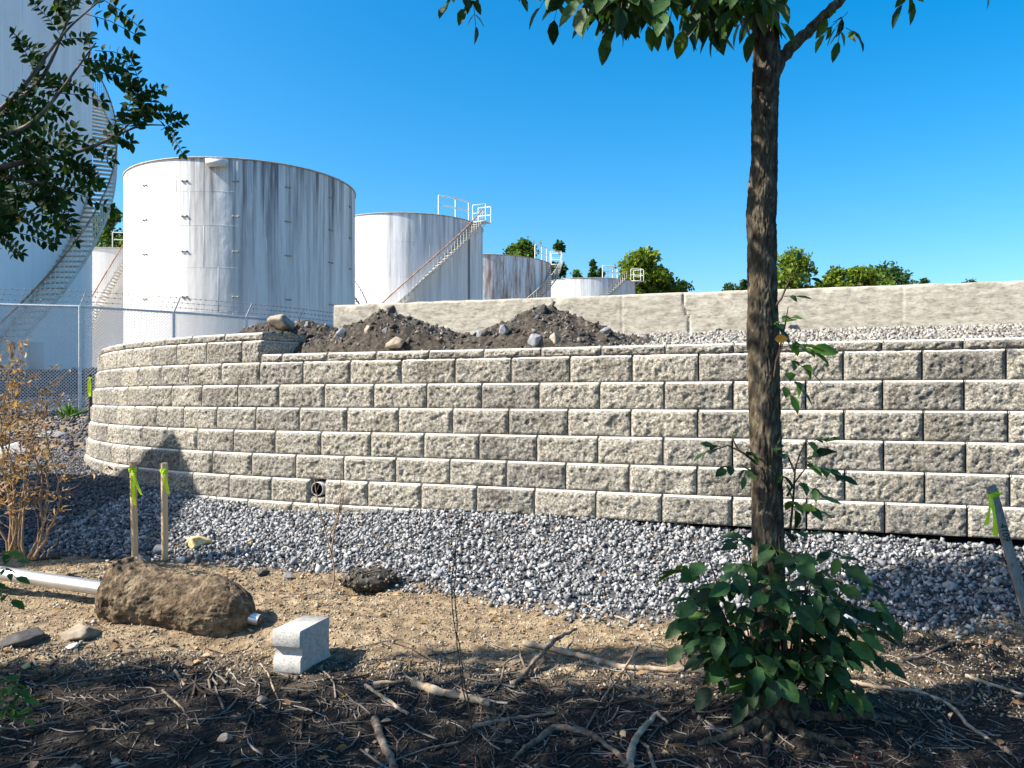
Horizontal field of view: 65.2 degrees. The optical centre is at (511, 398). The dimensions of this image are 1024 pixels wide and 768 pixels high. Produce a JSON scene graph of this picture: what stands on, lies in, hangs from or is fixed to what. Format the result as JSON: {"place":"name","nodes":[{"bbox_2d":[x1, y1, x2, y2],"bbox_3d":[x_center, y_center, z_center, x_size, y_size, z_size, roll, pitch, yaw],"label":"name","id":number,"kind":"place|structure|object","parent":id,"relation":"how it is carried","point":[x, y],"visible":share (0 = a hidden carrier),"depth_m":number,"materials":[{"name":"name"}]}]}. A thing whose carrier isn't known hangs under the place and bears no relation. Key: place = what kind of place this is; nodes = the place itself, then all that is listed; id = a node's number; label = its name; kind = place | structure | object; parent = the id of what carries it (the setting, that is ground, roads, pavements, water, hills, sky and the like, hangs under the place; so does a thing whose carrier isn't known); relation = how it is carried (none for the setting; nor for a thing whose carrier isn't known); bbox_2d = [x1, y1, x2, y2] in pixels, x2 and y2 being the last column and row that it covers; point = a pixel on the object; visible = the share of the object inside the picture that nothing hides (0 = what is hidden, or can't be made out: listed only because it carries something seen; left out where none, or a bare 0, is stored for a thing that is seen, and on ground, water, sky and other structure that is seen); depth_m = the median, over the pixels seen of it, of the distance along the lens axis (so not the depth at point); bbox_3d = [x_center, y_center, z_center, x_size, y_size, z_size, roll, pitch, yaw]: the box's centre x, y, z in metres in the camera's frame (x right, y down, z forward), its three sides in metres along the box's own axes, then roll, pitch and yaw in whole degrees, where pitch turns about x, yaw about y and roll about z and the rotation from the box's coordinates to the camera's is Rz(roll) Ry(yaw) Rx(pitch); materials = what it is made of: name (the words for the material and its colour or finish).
{"place":"outdoors","nodes":[
{"label":"outdoors","id":0,"kind":"place"},
{"bbox_2d":[0,369,1023,767],"bbox_3d":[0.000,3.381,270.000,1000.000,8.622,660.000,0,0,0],"label":"ground","id":1,"kind":"structure","parent":0,"point":[268,625],"depth_m":3.85,"materials":[{"name":"soil"}]},
{"bbox_2d":[0,441,27,460],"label":"rock","id":2,"kind":"object","parent":1,"relation":"on","point":[14,445],"visible":0.27,"depth_m":9.86,"materials":[{"name":"stone"}]},
{"bbox_2d":[0,550,39,727],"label":"leafy shrub","id":3,"kind":"object","parent":1,"relation":"on","point":[25,695],"visible":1,"depth_m":2.83,"materials":[{"name":"green plant"}]},
{"bbox_2d":[0,627,45,646],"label":"rock","id":4,"kind":"object","parent":1,"relation":"on","point":[30,636],"visible":0.99,"depth_m":4.12,"materials":[{"name":"stone"}]},
{"bbox_2d":[21,662,30,668],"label":"rock","id":5,"kind":"object","parent":1,"relation":"on","point":[26,665],"visible":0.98,"depth_m":3.85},
{"bbox_2d":[29,342,43,368],"bbox_3d":[-14.668,-1.270,24.674,0.370,0.920,0.300,0,0,-29],"label":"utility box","id":6,"kind":"object","parent":1,"relation":"on","point":[37,351],"visible":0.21,"depth_m":24.55,"materials":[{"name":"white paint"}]},
{"bbox_2d":[23,552,60,560],"bbox_3d":[-3.312,1.123,5.631,0.253,0.076,0.065,0,0,-7],"label":"rock","id":7,"kind":"object","parent":1,"relation":"on","point":[56,555],"visible":0.71,"depth_m":5.62,"materials":[{"name":"stone"}]},
{"bbox_2d":[35,430,69,437],"bbox_3d":[-7.121,0.561,12.405,0.493,0.113,0.474,0,0,0],"label":"rock","id":8,"kind":"object","parent":1,"relation":"on","point":[61,434],"visible":0.5,"depth_m":12.25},
{"bbox_2d":[33,747,72,761],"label":"stick","id":9,"kind":"object","parent":1,"relation":"on","point":[59,753],"visible":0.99,"depth_m":3.13,"materials":[{"name":"wood"}]},
{"bbox_2d":[0,0,117,369],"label":"storage tank","id":10,"kind":"object","parent":1,"relation":"on","point":[66,266],"visible":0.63,"depth_m":25.60,"materials":[{"name":"metal"}]},
{"bbox_2d":[0,335,121,559],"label":"dead bush","id":11,"kind":"object","parent":1,"relation":"on","point":[11,509],"visible":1,"depth_m":5.16,"materials":[{"name":"brown plant"}]},
{"bbox_2d":[56,402,88,417],"bbox_3d":[-8.813,0.242,16.117,0.662,0.328,0.397,0,0,-29],"label":"weed","id":12,"kind":"object","parent":1,"relation":"on","point":[69,411],"visible":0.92,"depth_m":16.01,"materials":[{"name":"green plant"}]},
{"bbox_2d":[66,643,78,649],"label":"rock","id":13,"kind":"object","parent":1,"relation":"on","point":[73,645],"visible":1,"depth_m":4.06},
{"bbox_2d":[59,624,100,640],"bbox_3d":[-2.295,1.247,4.254,0.193,0.083,0.193,0,0,0],"label":"rock","id":14,"kind":"object","parent":1,"relation":"on","point":[79,632],"visible":0.98,"depth_m":4.20,"materials":[{"name":"stone"}]},
{"bbox_2d":[88,374,92,421],"bbox_3d":[-6.418,0.160,12.187,0.066,1.045,0.061,0,0,0],"label":"survey stake","id":15,"kind":"object","parent":1,"relation":"on","point":[90,389],"visible":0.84,"depth_m":12.19,"materials":[{"name":"wood"}]},
{"bbox_2d":[0,0,189,261],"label":"locust tree","id":16,"kind":"object","parent":1,"relation":"on","point":[43,198],"visible":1,"depth_m":2.89,"materials":[{"name":"green plant"}]},
{"bbox_2d":[92,232,123,367],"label":"storage tank","id":17,"kind":"object","parent":1,"relation":"on","point":[107,270],"visible":0.14,"depth_m":55.52,"materials":[{"name":"metal"}]},
{"bbox_2d":[92,206,123,247],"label":"broadleaf tree","id":18,"kind":"object","parent":1,"relation":"on","point":[105,239],"visible":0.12,"depth_m":95.59,"materials":[{"name":"green plant"}]},
{"bbox_2d":[0,367,222,559],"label":"gravel","id":19,"kind":"structure","parent":1,"relation":"on","point":[81,468],"depth_m":7.76,"materials":[{"name":"gravel"}]},
{"bbox_2d":[111,757,121,763],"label":"rock","id":20,"kind":"object","parent":1,"relation":"on","point":[116,760],"visible":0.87,"depth_m":3.07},
{"bbox_2d":[0,556,262,636],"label":"uprooted pole","id":21,"kind":"object","parent":1,"relation":"on","point":[135,590],"visible":0.84,"depth_m":4.40,"materials":[{"name":"concrete"}]},
{"bbox_2d":[128,462,142,556],"bbox_3d":[-2.588,0.818,5.495,0.108,0.759,0.067,0,0,26],"label":"survey stake","id":22,"kind":"object","parent":1,"relation":"on","point":[134,485],"visible":0.94,"depth_m":5.51,"materials":[{"name":"brown wood"}]},
{"bbox_2d":[141,556,151,563],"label":"rock","id":23,"kind":"object","parent":1,"relation":"on","point":[147,559],"visible":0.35,"depth_m":5.46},
{"bbox_2d":[160,463,169,560],"bbox_3d":[-2.416,0.822,5.583,0.084,0.737,0.056,0,0,23],"label":"survey stake","id":24,"kind":"object","parent":1,"relation":"on","point":[165,491],"visible":0.98,"depth_m":5.59,"materials":[{"name":"brown wood"}]},
{"bbox_2d":[0,288,333,413],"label":"chain link fence","id":25,"kind":"object","parent":1,"relation":"on","point":[80,350],"visible":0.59,"depth_m":17.97,"materials":[{"name":"metal"}]},
{"bbox_2d":[161,689,188,729],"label":"stick","id":26,"kind":"object","parent":1,"relation":"on","point":[174,700],"visible":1,"depth_m":3.54,"materials":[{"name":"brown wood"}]},
{"bbox_2d":[173,669,185,685],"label":"stick","id":27,"kind":"object","parent":1,"relation":"on","point":[180,678],"visible":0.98,"depth_m":3.77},
{"bbox_2d":[176,557,185,562],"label":"rock","id":28,"kind":"object","parent":1,"relation":"on","point":[180,559],"visible":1,"depth_m":5.54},
{"bbox_2d":[217,732,232,743],"bbox_3d":[-1.150,1.366,3.204,0.053,0.046,0.052,0,0,18],"label":"rock","id":29,"kind":"object","parent":1,"relation":"on","point":[224,737],"visible":0.98,"depth_m":3.19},
{"bbox_2d":[186,714,274,720],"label":"stick","id":30,"kind":"object","parent":1,"relation":"on","point":[221,717],"visible":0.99,"depth_m":3.40,"materials":[{"name":"wood"}]},
{"bbox_2d":[122,156,367,343],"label":"storage tank","id":31,"kind":"object","parent":1,"relation":"on","point":[241,232],"visible":0.74,"depth_m":40.49,"materials":[{"name":"metal"}]},
{"bbox_2d":[257,695,267,703],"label":"rock","id":32,"kind":"object","parent":1,"relation":"on","point":[260,698],"visible":1,"depth_m":3.53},
{"bbox_2d":[256,569,269,575],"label":"rock","id":33,"kind":"object","parent":1,"relation":"on","point":[262,572],"visible":1,"depth_m":5.28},
{"bbox_2d":[259,663,282,708],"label":"stick","id":34,"kind":"object","parent":1,"relation":"on","point":[272,686],"visible":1,"depth_m":3.74,"materials":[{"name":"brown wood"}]},
{"bbox_2d":[283,572,291,579],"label":"rock","id":35,"kind":"object","parent":1,"relation":"on","point":[288,576],"visible":1,"depth_m":5.23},
{"bbox_2d":[272,615,330,673],"bbox_3d":[-1.021,1.206,3.921,0.162,0.205,0.284,0,0,17],"label":"concrete block","id":36,"kind":"object","parent":1,"relation":"on","point":[300,644],"depth_m":3.83,"materials":[{"name":"concrete"}]},
{"bbox_2d":[283,592,322,597],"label":"stick","id":37,"kind":"object","parent":1,"relation":"on","point":[305,595],"visible":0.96,"depth_m":4.91,"materials":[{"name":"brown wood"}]},
{"bbox_2d":[302,468,350,591],"bbox_3d":[-1.156,0.820,5.016,0.325,0.804,0.109,0,0,4],"label":"sapling","id":38,"kind":"object","parent":1,"relation":"on","point":[334,528],"visible":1,"depth_m":5.01,"materials":[{"name":"plant"}]},
{"bbox_2d":[338,563,400,592],"bbox_3d":[-0.904,1.152,5.129,0.396,0.195,0.294,0,0,-24],"label":"root clod","id":39,"kind":"object","parent":1,"relation":"on","point":[370,578],"visible":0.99,"depth_m":5.05,"materials":[{"name":"soil"}]},
{"bbox_2d":[364,683,408,714],"bbox_3d":[-0.559,1.333,3.548,0.023,0.038,0.366,0,0,-40],"label":"stick","id":40,"kind":"object","parent":1,"relation":"on","point":[383,697],"visible":1,"depth_m":3.54,"materials":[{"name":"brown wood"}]},
{"bbox_2d":[355,195,490,303],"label":"storage tank","id":41,"kind":"object","parent":1,"relation":"on","point":[405,257],"visible":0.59,"depth_m":59.37,"materials":[{"name":"metal"}]},
{"bbox_2d":[373,679,489,705],"bbox_3d":[-0.354,1.316,3.605,0.570,0.054,0.113,0,0,19],"label":"stick","id":42,"kind":"object","parent":1,"relation":"on","point":[428,687],"visible":0.94,"depth_m":3.58,"materials":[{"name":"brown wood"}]},
{"bbox_2d":[450,514,482,767],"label":"sapling","id":43,"kind":"object","parent":1,"relation":"on","point":[465,686],"visible":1,"depth_m":3.11,"materials":[{"name":"plant"}]},
{"bbox_2d":[0,554,968,676],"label":"twig litter","id":44,"kind":"object","parent":1,"relation":"on","point":[381,644],"visible":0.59,"depth_m":4.27,"materials":[{"name":"brown plant"}]},
{"bbox_2d":[455,690,518,767],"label":"sapling","id":45,"kind":"object","parent":1,"relation":"on","point":[494,720],"visible":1,"depth_m":2.96,"materials":[{"name":"brown plant"}]},
{"bbox_2d":[469,706,554,728],"bbox_3d":[-0.011,1.346,3.396,0.376,0.039,0.112,0,0,-18],"label":"stick","id":46,"kind":"object","parent":1,"relation":"on","point":[486,723],"visible":0.94,"depth_m":3.35,"materials":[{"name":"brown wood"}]},
{"bbox_2d":[0,629,1023,767],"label":"twig litter","id":47,"kind":"object","parent":1,"relation":"on","point":[501,702],"visible":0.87,"depth_m":3.42,"materials":[{"name":"brown plant"}]},
{"bbox_2d":[371,715,398,767],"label":"stick","id":48,"kind":"object","parent":47,"relation":"on","point":[388,753],"visible":1,"depth_m":3.17,"materials":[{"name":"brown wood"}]},
{"bbox_2d":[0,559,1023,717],"bbox_3d":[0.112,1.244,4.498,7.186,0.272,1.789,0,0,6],"label":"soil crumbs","id":49,"kind":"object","parent":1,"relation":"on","point":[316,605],"visible":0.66,"depth_m":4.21,"materials":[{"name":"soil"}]},
{"bbox_2d":[0,516,1023,767],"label":"leaf litter","id":50,"kind":"object","parent":1,"relation":"on","point":[288,702],"visible":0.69,"depth_m":3.96,"materials":[{"name":"plant"}]},
{"bbox_2d":[499,653,528,684],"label":"stick","id":51,"kind":"object","parent":1,"relation":"on","point":[502,674],"visible":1,"depth_m":3.82,"materials":[{"name":"wood"}]},
{"bbox_2d":[483,244,561,299],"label":"storage tank","id":52,"kind":"object","parent":1,"relation":"on","point":[512,277],"visible":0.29,"depth_m":75.80,"materials":[{"name":"metal"}]},
{"bbox_2d":[506,236,541,257],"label":"broadleaf tree","id":53,"kind":"object","parent":1,"relation":"on","point":[523,247],"visible":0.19,"depth_m":127.46,"materials":[{"name":"green plant"}]},
{"bbox_2d":[509,628,576,685],"bbox_3d":[0.105,1.257,3.933,0.166,0.159,0.546,0,0,37],"label":"stick","id":54,"kind":"object","parent":1,"relation":"on","point":[520,676],"visible":1,"depth_m":3.88,"materials":[{"name":"wood"}]},
{"bbox_2d":[84,332,1023,539],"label":"retaining wall","id":55,"kind":"structure","parent":1,"relation":"on","point":[928,444],"depth_m":6.09,"materials":[{"name":"concrete"}]},
{"bbox_2d":[549,239,568,279],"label":"broadleaf tree","id":56,"kind":"object","parent":1,"relation":"on","point":[558,246],"visible":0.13,"depth_m":127.98,"materials":[{"name":"green plant"}]},
{"bbox_2d":[511,724,628,767],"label":"stick","id":57,"kind":"object","parent":1,"relation":"on","point":[544,733],"visible":1,"depth_m":3.20,"materials":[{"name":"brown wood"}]},
{"bbox_2d":[570,269,582,277],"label":"broadleaf tree","id":58,"kind":"object","parent":1,"relation":"on","point":[576,273],"visible":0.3,"depth_m":130.49,"materials":[{"name":"green plant"}]},
{"bbox_2d":[587,258,599,276],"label":"broadleaf tree","id":59,"kind":"object","parent":1,"relation":"on","point":[593,268],"visible":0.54,"depth_m":130.57,"materials":[{"name":"green plant"}]},
{"bbox_2d":[551,265,643,296],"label":"storage tank","id":60,"kind":"object","parent":1,"relation":"on","point":[585,286],"visible":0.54,"depth_m":98.47,"materials":[{"name":"metal"}]},
{"bbox_2d":[597,268,605,276],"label":"broadleaf tree","id":61,"kind":"object","parent":1,"relation":"on","point":[600,272],"visible":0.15,"depth_m":131.90,"materials":[{"name":"green plant"}]},
{"bbox_2d":[582,603,629,620],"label":"stick","id":62,"kind":"object","parent":1,"relation":"on","point":[622,618],"visible":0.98,"depth_m":4.53,"materials":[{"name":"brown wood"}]},
{"bbox_2d":[586,646,637,728],"bbox_3d":[0.473,1.300,3.639,0.063,0.133,0.762,0,0,28],"label":"stick","id":63,"kind":"object","parent":1,"relation":"on","point":[603,697],"visible":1,"depth_m":3.63,"materials":[{"name":"wood"}]},
{"bbox_2d":[522,640,705,674],"bbox_3d":[0.535,1.276,3.953,1.039,0.090,0.183,0,0,18],"label":"stick","id":64,"kind":"object","parent":1,"relation":"on","point":[567,651],"visible":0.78,"depth_m":3.92,"materials":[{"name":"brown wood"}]},
{"bbox_2d":[611,245,673,293],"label":"broadleaf tree","id":65,"kind":"object","parent":1,"relation":"on","point":[644,258],"visible":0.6,"depth_m":122.09,"materials":[{"name":"green plant"}]},
{"bbox_2d":[624,711,668,767],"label":"stick","id":66,"kind":"object","parent":1,"relation":"on","point":[631,748],"visible":1,"depth_m":3.19,"materials":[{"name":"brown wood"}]},
{"bbox_2d":[638,740,656,767],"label":"stick","id":67,"kind":"object","parent":1,"relation":"on","point":[651,757],"visible":0.99,"depth_m":3.08,"materials":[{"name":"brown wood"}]},
{"bbox_2d":[647,265,682,292],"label":"broadleaf tree","id":68,"kind":"object","parent":1,"relation":"on","point":[671,286],"visible":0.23,"depth_m":124.14,"materials":[{"name":"green plant"}]},
{"bbox_2d":[333,327,1023,407],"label":"backfill","id":69,"kind":"structure","parent":1,"relation":"on","point":[855,339],"depth_m":6.55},
{"bbox_2d":[229,319,338,353],"bbox_3d":[-2.342,-0.528,8.216,1.738,0.560,1.952,0,0,0],"label":"soil heap","id":70,"kind":"object","parent":69,"relation":"on","point":[316,330],"visible":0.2,"depth_m":7.84,"materials":[{"name":"soil"}]},
{"bbox_2d":[267,314,293,329],"bbox_3d":[-2.264,-0.729,7.840,0.252,0.195,0.210,0,0,15],"label":"rock","id":71,"kind":"object","parent":70,"relation":"on","point":[281,322],"visible":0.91,"depth_m":7.77,"materials":[{"name":"stone"}]},
{"bbox_2d":[297,308,466,353],"bbox_3d":[-1.101,-0.539,7.508,2.398,0.572,1.520,0,0,0],"label":"soil heap","id":72,"kind":"object","parent":69,"relation":"on","point":[420,337],"visible":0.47,"depth_m":7.10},
{"bbox_2d":[335,327,346,338],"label":"rock","id":73,"kind":"object","parent":72,"relation":"on","point":[341,332],"visible":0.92,"depth_m":7.20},
{"bbox_2d":[364,325,370,333],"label":"rock","id":74,"kind":"object","parent":72,"relation":"on","point":[367,329],"visible":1,"depth_m":7.11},
{"bbox_2d":[386,305,394,312],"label":"rock","id":75,"kind":"object","parent":72,"relation":"on","point":[391,308],"visible":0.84,"depth_m":8.44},
{"bbox_2d":[385,337,404,347],"bbox_3d":[-1.020,-0.472,6.982,0.176,0.124,0.157,0,0,0],"label":"rock","id":76,"kind":"object","parent":72,"relation":"on","point":[396,342],"visible":0.96,"depth_m":6.93,"materials":[{"name":"stone"}]},
{"bbox_2d":[454,300,656,349],"bbox_3d":[0.749,-0.568,7.192,2.527,0.628,1.616,0,0,0],"label":"soil heap","id":77,"kind":"object","parent":69,"relation":"on","point":[566,326],"visible":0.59,"depth_m":6.82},
{"bbox_2d":[499,324,508,335],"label":"rock","id":78,"kind":"object","parent":77,"relation":"on","point":[503,329],"visible":1,"depth_m":6.74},
{"bbox_2d":[528,333,541,345],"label":"rock","id":79,"kind":"object","parent":77,"relation":"on","point":[534,339],"visible":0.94,"depth_m":6.60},
{"bbox_2d":[536,304,546,313],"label":"rock","id":80,"kind":"object","parent":77,"relation":"on","point":[542,308],"visible":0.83,"depth_m":7.07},
{"bbox_2d":[549,333,559,343],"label":"rock","id":81,"kind":"object","parent":77,"relation":"on","point":[554,338],"visible":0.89,"depth_m":6.60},
{"bbox_2d":[600,327,609,333],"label":"rock","id":82,"kind":"object","parent":77,"relation":"on","point":[605,330],"visible":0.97,"depth_m":6.80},
{"bbox_2d":[333,280,1023,410],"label":"concrete wall","id":83,"kind":"structure","parent":69,"relation":"on","point":[954,304],"depth_m":7.50,"materials":[{"name":"concrete"}]},
{"bbox_2d":[615,322,1023,345],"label":"gravel","id":84,"kind":"structure","parent":69,"relation":"on","point":[878,333],"depth_m":6.59,"materials":[{"name":"gravel"}]},
{"bbox_2d":[788,324,796,328],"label":"rock","id":85,"kind":"object","parent":84,"relation":"on","point":[792,326],"visible":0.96,"depth_m":7.34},
{"bbox_2d":[677,280,694,291],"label":"broadleaf tree","id":86,"kind":"object","parent":1,"relation":"on","point":[684,287],"visible":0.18,"depth_m":128.74,"materials":[{"name":"green plant"}]},
{"bbox_2d":[462,727,944,767],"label":"leaf litter","id":87,"kind":"object","parent":1,"relation":"on","point":[697,766],"visible":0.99,"depth_m":3.04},
{"bbox_2d":[438,0,988,756],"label":"ash tree","id":88,"kind":"object","parent":1,"relation":"on","point":[768,664],"visible":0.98,"depth_m":3.25,"materials":[{"name":"green plant"}]},
{"bbox_2d":[721,282,739,290],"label":"broadleaf tree","id":89,"kind":"object","parent":1,"relation":"on","point":[728,287],"visible":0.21,"depth_m":134.08,"materials":[{"name":"green plant"}]},
{"bbox_2d":[737,279,747,289],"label":"broadleaf tree","id":90,"kind":"object","parent":1,"relation":"on","point":[743,285],"visible":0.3,"depth_m":134.91,"materials":[{"name":"green plant"}]},
{"bbox_2d":[776,246,829,288],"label":"broadleaf tree","id":91,"kind":"object","parent":1,"relation":"on","point":[786,266],"visible":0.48,"depth_m":117.17,"materials":[{"name":"green plant"}]},
{"bbox_2d":[811,265,853,287],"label":"broadleaf tree","id":92,"kind":"object","parent":1,"relation":"on","point":[836,276],"visible":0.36,"depth_m":120.59,"materials":[{"name":"green plant"}]},
{"bbox_2d":[844,614,856,622],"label":"rock","id":93,"kind":"object","parent":1,"relation":"on","point":[852,618],"visible":0.13,"depth_m":4.38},
{"bbox_2d":[845,264,895,286],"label":"broadleaf tree","id":94,"kind":"object","parent":1,"relation":"on","point":[862,275],"visible":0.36,"depth_m":121.54,"materials":[{"name":"green plant"}]},
{"bbox_2d":[872,260,918,285],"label":"broadleaf tree","id":95,"kind":"object","parent":1,"relation":"on","point":[899,275],"visible":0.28,"depth_m":127.26,"materials":[{"name":"green plant"}]},
{"bbox_2d":[914,277,930,283],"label":"broadleaf tree","id":96,"kind":"object","parent":1,"relation":"on","point":[923,281],"visible":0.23,"depth_m":134.70,"materials":[{"name":"green plant"}]},
{"bbox_2d":[900,640,955,662],"bbox_3d":[2.121,1.285,4.055,0.482,0.036,0.038,0,0,-33],"label":"stick","id":97,"kind":"object","parent":1,"relation":"on","point":[908,659],"visible":1,"depth_m":4.01,"materials":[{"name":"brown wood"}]},
{"bbox_2d":[850,679,1011,754],"bbox_3d":[1.807,1.343,3.491,0.240,0.093,0.770,0,0,-36],"label":"stick","id":98,"kind":"object","parent":1,"relation":"on","point":[918,691],"visible":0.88,"depth_m":3.60,"materials":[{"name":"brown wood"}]},
{"bbox_2d":[921,675,954,693],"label":"stick","id":99,"kind":"object","parent":1,"relation":"on","point":[937,685],"visible":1,"depth_m":3.66,"materials":[{"name":"wood"}]},
{"bbox_2d":[965,673,1023,695],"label":"stick","id":100,"kind":"object","parent":1,"relation":"on","point":[993,684],"visible":0.97,"depth_m":3.67,"materials":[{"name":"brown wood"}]},
{"bbox_2d":[984,483,1023,616],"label":"survey stake","id":101,"kind":"object","parent":1,"relation":"on","point":[1000,525],"visible":1,"depth_m":4.35,"materials":[{"name":"brown wood"}]},
{"bbox_2d":[17,484,1023,638],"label":"gravel","id":102,"kind":"structure","parent":0,"point":[277,519],"depth_m":5.42,"materials":[{"name":"gravel"}]},
{"bbox_2d":[152,544,160,554],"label":"rock","id":103,"kind":"object","parent":102,"relation":"on","point":[156,549],"visible":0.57,"depth_m":5.71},
{"bbox_2d":[187,535,212,548],"bbox_3d":[-2.307,1.063,5.920,0.106,0.100,0.173,0,0,40],"label":"rock","id":104,"kind":"object","parent":102,"relation":"on","point":[197,541],"visible":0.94,"depth_m":5.87,"materials":[{"name":"stone"}]},
{"bbox_2d":[986,587,1003,592],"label":"rock","id":105,"kind":"object","parent":102,"relation":"on","point":[997,589],"visible":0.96,"depth_m":4.65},
{"bbox_2d":[92,0,1023,292],"label":"sky","id":106,"kind":"structure","parent":0,"point":[907,149],"materials":[{"name":"blue"}]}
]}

